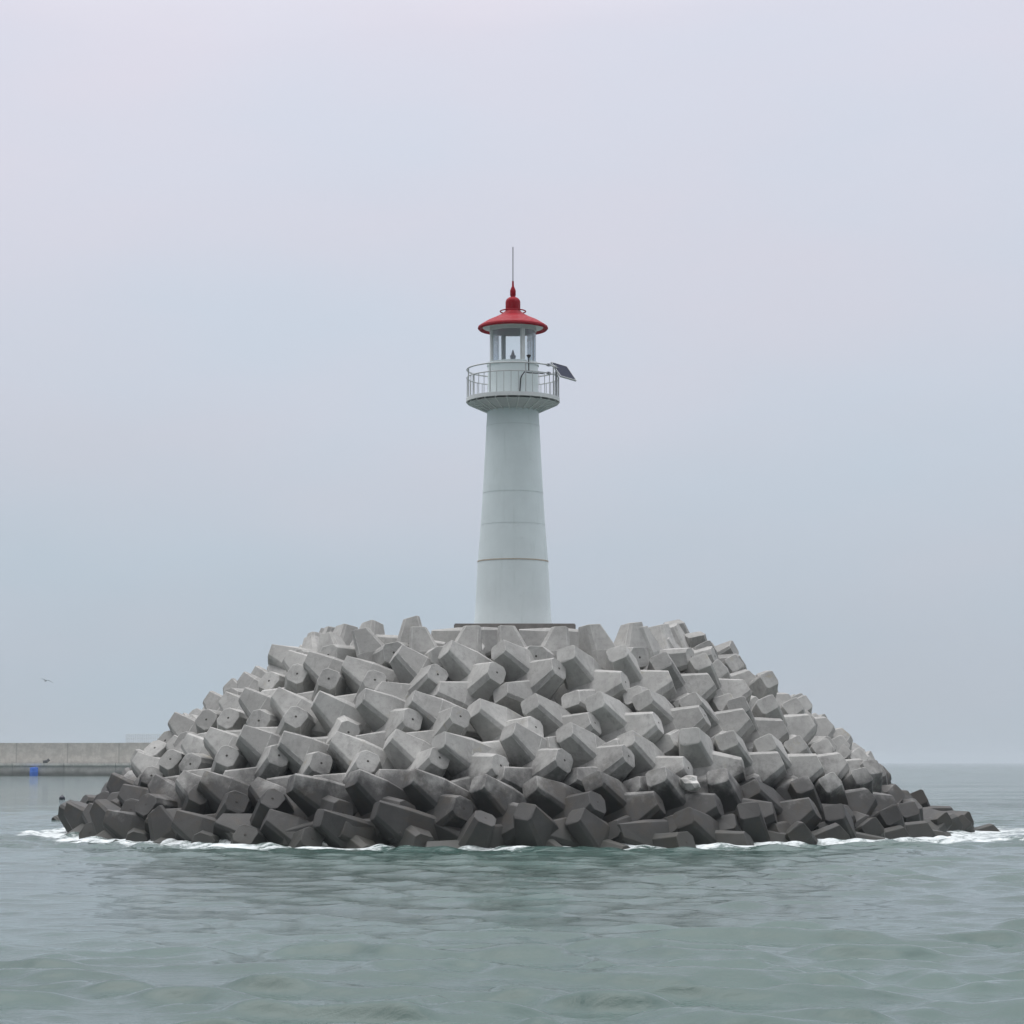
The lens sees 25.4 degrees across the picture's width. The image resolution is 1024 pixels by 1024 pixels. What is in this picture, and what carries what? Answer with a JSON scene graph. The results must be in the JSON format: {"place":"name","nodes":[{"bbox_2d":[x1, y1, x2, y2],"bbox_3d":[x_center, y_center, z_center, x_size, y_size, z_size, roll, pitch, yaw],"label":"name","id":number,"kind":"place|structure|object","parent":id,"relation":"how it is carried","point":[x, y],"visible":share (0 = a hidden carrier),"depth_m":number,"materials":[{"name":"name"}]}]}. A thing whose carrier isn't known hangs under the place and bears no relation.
{"place":"outdoors","nodes":[
{"label":"outdoors","id":0,"kind":"place"},
{"bbox_2d":[0,763,1023,1023],"bbox_3d":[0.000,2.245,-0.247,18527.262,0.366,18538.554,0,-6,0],"label":"sea","id":1,"kind":"structure","parent":0,"point":[822,931],"depth_m":31.92,"materials":[{"name":"liquid"}]},
{"bbox_2d":[0,743,149,775],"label":"breakwater","id":2,"kind":"object","parent":1,"relation":"in","point":[78,759],"visible":0.31,"depth_m":391.00,"materials":[{"name":"concrete"}]},
{"bbox_2d":[0,0,1023,762],"label":"sky","id":3,"kind":"structure","parent":0,"point":[254,254],"materials":[{"name":"grey"}]},
{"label":"mound","id":4,"kind":"structure","parent":0,"visible":0},
{"bbox_2d":[64,801,87,833],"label":"armour block","id":5,"kind":"structure","parent":4,"relation":"on","point":[73,810],"depth_m":71.63,"materials":[{"name":"concrete"}]},
{"bbox_2d":[89,799,120,838],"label":"armour block","id":6,"kind":"structure","parent":4,"relation":"on","point":[98,809],"depth_m":68.45,"materials":[{"name":"concrete"}]},
{"bbox_2d":[106,772,133,807],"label":"armour block","id":7,"kind":"structure","parent":4,"relation":"on","point":[115,782],"depth_m":71.11,"materials":[{"name":"concrete"}]},
{"bbox_2d":[103,809,149,841],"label":"armour block","id":8,"kind":"structure","parent":4,"relation":"on","point":[129,826],"depth_m":66.95,"materials":[{"name":"concrete"}]},
{"bbox_2d":[117,784,148,812],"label":"armour block","id":9,"kind":"structure","parent":4,"relation":"on","point":[129,796],"depth_m":69.61,"materials":[{"name":"concrete"}]},
{"bbox_2d":[107,752,163,800],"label":"armour block","id":10,"kind":"structure","parent":4,"relation":"on","point":[146,766],"depth_m":71.06,"materials":[{"name":"concrete"}]},
{"bbox_2d":[114,805,175,843],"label":"armour block","id":11,"kind":"structure","parent":4,"relation":"on","point":[160,818],"depth_m":65.63,"materials":[{"name":"concrete"}]},
{"bbox_2d":[124,740,166,780],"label":"armour block","id":12,"kind":"structure","parent":4,"relation":"on","point":[156,748],"depth_m":71.62,"materials":[{"name":"concrete"}]},
{"bbox_2d":[135,774,182,819],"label":"armour block","id":13,"kind":"structure","parent":4,"relation":"on","point":[161,789],"depth_m":67.54,"materials":[{"name":"concrete"}]},
{"bbox_2d":[133,735,184,785],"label":"armour block","id":14,"kind":"structure","parent":4,"relation":"on","point":[171,758],"depth_m":69.91,"materials":[{"name":"concrete"}]},
{"bbox_2d":[144,770,213,833],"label":"armour block","id":15,"kind":"structure","parent":4,"relation":"on","point":[193,799],"depth_m":66.18,"materials":[{"name":"concrete"}]},
{"bbox_2d":[168,712,196,746],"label":"armour block","id":16,"kind":"structure","parent":4,"relation":"on","point":[180,726],"depth_m":72.52,"materials":[{"name":"concrete"}]},
{"bbox_2d":[165,733,213,781],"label":"armour block","id":17,"kind":"structure","parent":4,"relation":"on","point":[196,753],"depth_m":68.97,"materials":[{"name":"concrete"}]},
{"bbox_2d":[171,809,220,842],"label":"armour block","id":18,"kind":"structure","parent":4,"relation":"on","point":[192,827],"depth_m":64.51,"materials":[{"name":"concrete"}]},
{"bbox_2d":[195,691,222,733],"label":"armour block","id":19,"kind":"structure","parent":4,"relation":"on","point":[206,719],"depth_m":71.61,"materials":[{"name":"concrete"}]},
{"bbox_2d":[175,770,253,839],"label":"armour block","id":20,"kind":"structure","parent":4,"relation":"on","point":[222,794],"depth_m":65.40,"materials":[{"name":"concrete"}]},
{"bbox_2d":[186,727,251,775],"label":"armour block","id":21,"kind":"structure","parent":4,"relation":"on","point":[223,750],"depth_m":67.70,"materials":[{"name":"concrete"}]},
{"bbox_2d":[196,691,247,737],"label":"armour block","id":22,"kind":"structure","parent":4,"relation":"on","point":[232,716],"depth_m":70.00,"materials":[{"name":"concrete"}]},
{"bbox_2d":[220,672,260,698],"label":"armour block","id":23,"kind":"structure","parent":4,"relation":"on","point":[247,679],"depth_m":72.69,"materials":[{"name":"concrete"}]},
{"bbox_2d":[225,819,267,843],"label":"armour block","id":24,"kind":"structure","parent":4,"relation":"on","point":[248,833],"depth_m":62.57,"materials":[{"name":"concrete"}]},
{"bbox_2d":[227,687,279,734],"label":"armour block","id":25,"kind":"structure","parent":4,"relation":"on","point":[256,708],"depth_m":69.18,"materials":[{"name":"concrete"}]},
{"bbox_2d":[223,725,292,783],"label":"armour block","id":26,"kind":"structure","parent":4,"relation":"on","point":[265,757],"depth_m":66.39,"materials":[{"name":"concrete"}]},
{"bbox_2d":[213,777,305,839],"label":"armour block","id":27,"kind":"structure","parent":4,"relation":"on","point":[264,796],"depth_m":63.87,"materials":[{"name":"concrete"}]},
{"bbox_2d":[258,664,286,691],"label":"armour block","id":28,"kind":"structure","parent":4,"relation":"on","point":[273,677],"depth_m":72.06,"materials":[{"name":"concrete"}]},
{"bbox_2d":[268,644,304,669],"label":"armour block","id":29,"kind":"structure","parent":4,"relation":"on","point":[277,654],"depth_m":73.41,"materials":[{"name":"concrete"}]},
{"bbox_2d":[261,650,314,695],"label":"armour block","id":30,"kind":"structure","parent":4,"relation":"on","point":[297,679],"depth_m":70.50,"materials":[{"name":"concrete"}]},
{"bbox_2d":[255,687,326,736],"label":"armour block","id":31,"kind":"structure","parent":4,"relation":"on","point":[293,712],"depth_m":67.94,"materials":[{"name":"concrete"}]},
{"bbox_2d":[260,809,323,847],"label":"armour block","id":32,"kind":"structure","parent":4,"relation":"on","point":[275,825],"depth_m":62.73,"materials":[{"name":"concrete"}]},
{"bbox_2d":[266,731,340,787],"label":"armour block","id":33,"kind":"structure","parent":4,"relation":"on","point":[306,755],"depth_m":65.71,"materials":[{"name":"concrete"}]},
{"bbox_2d":[279,773,357,845],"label":"armour block","id":34,"kind":"structure","parent":4,"relation":"on","point":[308,795],"depth_m":63.29,"materials":[{"name":"concrete"}]},
{"bbox_2d":[298,651,352,701],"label":"armour block","id":35,"kind":"structure","parent":4,"relation":"on","point":[324,673],"depth_m":69.52,"materials":[{"name":"concrete"}]},
{"bbox_2d":[295,624,357,653],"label":"armour block","id":36,"kind":"structure","parent":4,"relation":"on","point":[342,631],"depth_m":72.83,"materials":[{"name":"concrete"}]},
{"bbox_2d":[311,691,370,743],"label":"armour block","id":37,"kind":"structure","parent":4,"relation":"on","point":[333,714],"depth_m":67.17,"materials":[{"name":"concrete"}]},
{"bbox_2d":[312,809,375,848],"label":"armour block","id":38,"kind":"structure","parent":4,"relation":"on","point":[328,825],"depth_m":61.79,"materials":[{"name":"concrete"}]},
{"bbox_2d":[317,620,384,659],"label":"armour block","id":39,"kind":"structure","parent":4,"relation":"on","point":[333,644],"depth_m":71.39,"materials":[{"name":"concrete"}]},
{"bbox_2d":[313,731,394,783],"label":"armour block","id":40,"kind":"structure","parent":4,"relation":"on","point":[347,753],"depth_m":65.03,"materials":[{"name":"concrete"}]},
{"bbox_2d":[336,656,398,703],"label":"armour block","id":41,"kind":"structure","parent":4,"relation":"on","point":[359,675],"depth_m":68.89,"materials":[{"name":"concrete"}]},
{"bbox_2d":[338,769,415,844],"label":"armour block","id":42,"kind":"structure","parent":4,"relation":"on","point":[366,790],"depth_m":62.66,"materials":[{"name":"concrete"}]},
{"bbox_2d":[352,616,421,668],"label":"armour block","id":43,"kind":"structure","parent":4,"relation":"on","point":[369,645],"depth_m":70.14,"materials":[{"name":"concrete"}]},
{"bbox_2d":[355,688,422,747],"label":"armour block","id":44,"kind":"structure","parent":4,"relation":"on","point":[384,716],"depth_m":66.28,"materials":[{"name":"concrete"}]},
{"bbox_2d":[370,800,438,846],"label":"armour block","id":45,"kind":"structure","parent":4,"relation":"on","point":[415,827],"depth_m":61.58,"materials":[{"name":"concrete"}]},
{"bbox_2d":[374,729,449,788],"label":"armour block","id":46,"kind":"structure","parent":4,"relation":"on","point":[405,753],"depth_m":64.41,"materials":[{"name":"concrete"}]},
{"bbox_2d":[374,644,450,699],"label":"armour block","id":47,"kind":"structure","parent":4,"relation":"on","point":[413,670],"depth_m":67.49,"materials":[{"name":"concrete"}]},
{"bbox_2d":[388,768,477,843],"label":"armour block","id":48,"kind":"structure","parent":4,"relation":"on","point":[445,802],"depth_m":62.36,"materials":[{"name":"concrete"}]},
{"bbox_2d":[404,690,481,747],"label":"armour block","id":49,"kind":"structure","parent":4,"relation":"on","point":[439,715],"depth_m":65.73,"materials":[{"name":"concrete"}]},
{"bbox_2d":[409,625,481,668],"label":"armour block","id":50,"kind":"structure","parent":4,"relation":"on","point":[422,641],"depth_m":69.36,"materials":[{"name":"concrete"}]},
{"bbox_2d":[425,810,495,847],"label":"armour block","id":51,"kind":"structure","parent":4,"relation":"on","point":[477,828],"depth_m":60.83,"materials":[{"name":"concrete"}]},
{"bbox_2d":[431,627,497,658],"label":"armour block","id":52,"kind":"structure","parent":4,"relation":"on","point":[489,638],"depth_m":71.70,"materials":[{"name":"concrete"}]},
{"bbox_2d":[429,640,505,708],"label":"armour block","id":53,"kind":"structure","parent":4,"relation":"on","point":[474,675],"depth_m":67.21,"materials":[{"name":"concrete"}]},
{"bbox_2d":[432,732,508,790],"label":"armour block","id":54,"kind":"structure","parent":4,"relation":"on","point":[469,758],"depth_m":63.80,"materials":[{"name":"concrete"}]},
{"bbox_2d":[458,774,528,847],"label":"armour block","id":55,"kind":"structure","parent":4,"relation":"on","point":[499,801],"depth_m":61.99,"materials":[{"name":"concrete"}]},
{"bbox_2d":[467,698,543,766],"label":"armour block","id":56,"kind":"structure","parent":4,"relation":"on","point":[489,721],"depth_m":65.46,"materials":[{"name":"concrete"}]},
{"bbox_2d":[454,624,575,659],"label":"tower plinth","id":57,"kind":"structure","parent":4,"relation":"on","point":[531,626],"depth_m":74.06,"materials":[{"name":"concrete"}]},
{"bbox_2d":[466,247,576,623],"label":"lighthouse","id":58,"kind":"object","parent":57,"relation":"on","point":[512,585],"visible":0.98,"depth_m":75.73,"materials":[{"name":"white paint"}]},
{"bbox_2d":[491,640,565,716],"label":"armour block","id":59,"kind":"structure","parent":4,"relation":"on","point":[527,675],"depth_m":67.33,"materials":[{"name":"concrete"}]},
{"bbox_2d":[497,625,568,684],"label":"armour block","id":60,"kind":"structure","parent":4,"relation":"on","point":[556,639],"depth_m":69.26,"materials":[{"name":"concrete"}]},
{"bbox_2d":[495,722,572,793],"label":"armour block","id":61,"kind":"structure","parent":4,"relation":"on","point":[529,754],"depth_m":63.64,"materials":[{"name":"concrete"}]},
{"bbox_2d":[512,802,562,846],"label":"armour block","id":62,"kind":"structure","parent":4,"relation":"on","point":[535,825],"depth_m":61.09,"materials":[{"name":"concrete"}]},
{"bbox_2d":[519,628,577,647],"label":"armour block","id":63,"kind":"structure","parent":4,"relation":"on","point":[534,637],"depth_m":71.84,"materials":[{"name":"concrete"}]},
{"bbox_2d":[520,693,600,747],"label":"armour block","id":64,"kind":"structure","parent":4,"relation":"on","point":[552,717],"depth_m":65.51,"materials":[{"name":"concrete"}]},
{"bbox_2d":[522,776,605,846],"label":"armour block","id":65,"kind":"structure","parent":4,"relation":"on","point":[557,802],"depth_m":62.37,"materials":[{"name":"concrete"}]},
{"bbox_2d":[553,645,629,713],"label":"armour block","id":66,"kind":"structure","parent":4,"relation":"on","point":[587,675],"depth_m":67.61,"materials":[{"name":"concrete"}]},
{"bbox_2d":[556,722,634,791],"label":"armour block","id":67,"kind":"structure","parent":4,"relation":"on","point":[587,751],"depth_m":64.36,"materials":[{"name":"concrete"}]},
{"bbox_2d":[565,808,629,848],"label":"armour block","id":68,"kind":"structure","parent":4,"relation":"on","point":[585,827],"depth_m":61.50,"materials":[{"name":"concrete"}]},
{"bbox_2d":[578,622,649,669],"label":"armour block","id":69,"kind":"structure","parent":4,"relation":"on","point":[595,642],"depth_m":69.98,"materials":[{"name":"concrete"}]},
{"bbox_2d":[582,771,665,840],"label":"armour block","id":70,"kind":"structure","parent":4,"relation":"on","point":[623,804],"depth_m":62.70,"materials":[{"name":"concrete"}]},
{"bbox_2d":[584,692,663,745],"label":"armour block","id":71,"kind":"structure","parent":4,"relation":"on","point":[614,717],"depth_m":65.86,"materials":[{"name":"concrete"}]},
{"bbox_2d":[606,645,675,711],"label":"armour block","id":72,"kind":"structure","parent":4,"relation":"on","point":[622,658],"depth_m":68.39,"materials":[{"name":"concrete"}]},
{"bbox_2d":[617,730,692,791],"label":"armour block","id":73,"kind":"structure","parent":4,"relation":"on","point":[649,755],"depth_m":64.75,"materials":[{"name":"concrete"}]},
{"bbox_2d":[616,819,695,847],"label":"armour block","id":74,"kind":"structure","parent":4,"relation":"on","point":[653,832],"depth_m":61.60,"materials":[{"name":"concrete"}]},
{"bbox_2d":[639,624,694,672],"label":"armour block","id":75,"kind":"structure","parent":4,"relation":"on","point":[656,637],"depth_m":71.09,"materials":[{"name":"concrete"}]},
{"bbox_2d":[631,689,710,755],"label":"armour block","id":76,"kind":"structure","parent":4,"relation":"on","point":[674,721],"depth_m":66.82,"materials":[{"name":"concrete"}]},
{"bbox_2d":[647,652,716,707],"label":"armour block","id":77,"kind":"structure","parent":4,"relation":"on","point":[702,685],"depth_m":69.56,"materials":[{"name":"concrete"}]},
{"bbox_2d":[645,767,723,832],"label":"armour block","id":78,"kind":"structure","parent":4,"relation":"on","point":[663,783],"depth_m":63.40,"materials":[{"name":"concrete"}]},
{"bbox_2d":[664,619,706,647],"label":"armour block","id":79,"kind":"structure","parent":4,"relation":"on","point":[693,639],"depth_m":73.72,"materials":[{"name":"concrete"}]},
{"bbox_2d":[667,623,717,673],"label":"armour block","id":80,"kind":"structure","parent":4,"relation":"on","point":[678,633],"depth_m":73.11,"materials":[{"name":"concrete"}]},
{"bbox_2d":[678,727,745,792],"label":"armour block","id":81,"kind":"structure","parent":4,"relation":"on","point":[700,754],"depth_m":65.40,"materials":[{"name":"concrete"}]},
{"bbox_2d":[673,807,753,845],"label":"armour block","id":82,"kind":"structure","parent":4,"relation":"on","point":[701,828],"depth_m":62.25,"materials":[{"name":"concrete"}]},
{"bbox_2d":[679,692,754,743],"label":"armour block","id":83,"kind":"structure","parent":4,"relation":"on","point":[738,721],"depth_m":67.83,"materials":[{"name":"concrete"}]},
{"bbox_2d":[684,653,750,711],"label":"armour block","id":84,"kind":"structure","parent":4,"relation":"on","point":[728,689],"depth_m":70.87,"materials":[{"name":"concrete"}]},
{"bbox_2d":[712,660,758,708],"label":"armour block","id":85,"kind":"structure","parent":4,"relation":"on","point":[722,671],"depth_m":72.00,"materials":[{"name":"concrete"}]},
{"bbox_2d":[706,768,777,830],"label":"armour block","id":86,"kind":"structure","parent":4,"relation":"on","point":[723,785],"depth_m":64.15,"materials":[{"name":"concrete"}]},
{"bbox_2d":[714,730,786,787],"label":"armour block","id":87,"kind":"structure","parent":4,"relation":"on","point":[768,768],"depth_m":66.40,"materials":[{"name":"concrete"}]},
{"bbox_2d":[722,696,788,751],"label":"armour block","id":88,"kind":"structure","parent":4,"relation":"on","point":[776,728],"depth_m":68.99,"materials":[{"name":"concrete"}]},
{"bbox_2d":[734,801,788,841],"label":"armour block","id":89,"kind":"structure","parent":4,"relation":"on","point":[751,820],"depth_m":63.21,"materials":[{"name":"concrete"}]},
{"bbox_2d":[749,670,791,706],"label":"armour block","id":90,"kind":"structure","parent":4,"relation":"on","point":[763,685],"depth_m":72.68,"materials":[{"name":"concrete"}]},
{"bbox_2d":[741,779,821,832],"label":"armour block","id":91,"kind":"structure","parent":4,"relation":"on","point":[805,811],"depth_m":64.86,"materials":[{"name":"concrete"}]},
{"bbox_2d":[751,695,816,744],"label":"armour block","id":92,"kind":"structure","parent":4,"relation":"on","point":[803,726],"depth_m":70.42,"materials":[{"name":"concrete"}]},
{"bbox_2d":[752,734,824,800],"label":"armour block","id":93,"kind":"structure","parent":4,"relation":"on","point":[797,766],"depth_m":67.42,"materials":[{"name":"concrete"}]},
{"bbox_2d":[780,698,836,751],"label":"armour block","id":94,"kind":"structure","parent":4,"relation":"on","point":[826,728],"depth_m":71.71,"materials":[{"name":"concrete"}]},
{"bbox_2d":[783,736,849,780],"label":"armour block","id":95,"kind":"structure","parent":4,"relation":"on","point":[836,763],"depth_m":68.98,"materials":[{"name":"concrete"}]},
{"bbox_2d":[785,821,849,844],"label":"armour block","id":96,"kind":"structure","parent":4,"relation":"on","point":[798,831],"depth_m":63.92,"materials":[{"name":"concrete"}]},
{"bbox_2d":[788,776,855,830],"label":"armour block","id":97,"kind":"structure","parent":4,"relation":"on","point":[802,787],"depth_m":66.20,"materials":[{"name":"concrete"}]},
{"bbox_2d":[805,710,852,758],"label":"armour block","id":98,"kind":"structure","parent":4,"relation":"on","point":[844,751],"depth_m":72.44,"materials":[{"name":"concrete"}]},
{"bbox_2d":[809,738,862,771],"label":"armour block","id":99,"kind":"structure","parent":4,"relation":"on","point":[823,746],"depth_m":70.04,"materials":[{"name":"concrete"}]},
{"bbox_2d":[814,772,877,827],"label":"armour block","id":100,"kind":"structure","parent":4,"relation":"on","point":[862,803],"depth_m":67.41,"materials":[{"name":"concrete"}]},
{"bbox_2d":[820,803,884,839],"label":"armour block","id":101,"kind":"structure","parent":4,"relation":"on","point":[839,814],"depth_m":65.36,"materials":[{"name":"concrete"}]},
{"bbox_2d":[842,767,897,816],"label":"armour block","id":102,"kind":"structure","parent":4,"relation":"on","point":[858,778],"depth_m":68.92,"materials":[{"name":"concrete"}]},
{"bbox_2d":[849,748,904,803],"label":"armour block","id":103,"kind":"structure","parent":4,"relation":"on","point":[896,792],"depth_m":71.50,"materials":[{"name":"concrete"}]},
{"bbox_2d":[860,759,900,803],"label":"armour block","id":104,"kind":"structure","parent":4,"relation":"on","point":[873,767],"depth_m":70.71,"materials":[{"name":"concrete"}]},
{"bbox_2d":[855,817,910,838],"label":"armour block","id":105,"kind":"structure","parent":4,"relation":"on","point":[872,826],"depth_m":66.29,"materials":[{"name":"concrete"}]},
{"bbox_2d":[873,804,934,837],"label":"armour block","id":106,"kind":"structure","parent":4,"relation":"on","point":[890,816],"depth_m":67.81,"materials":[{"name":"concrete"}]},
{"bbox_2d":[897,801,945,835],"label":"armour block","id":107,"kind":"structure","parent":4,"relation":"on","point":[909,811],"depth_m":69.42,"materials":[{"name":"concrete"}]},
{"bbox_2d":[923,809,962,830],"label":"armour block","id":108,"kind":"structure","parent":4,"relation":"on","point":[952,821],"depth_m":74.00,"materials":[{"name":"concrete"}]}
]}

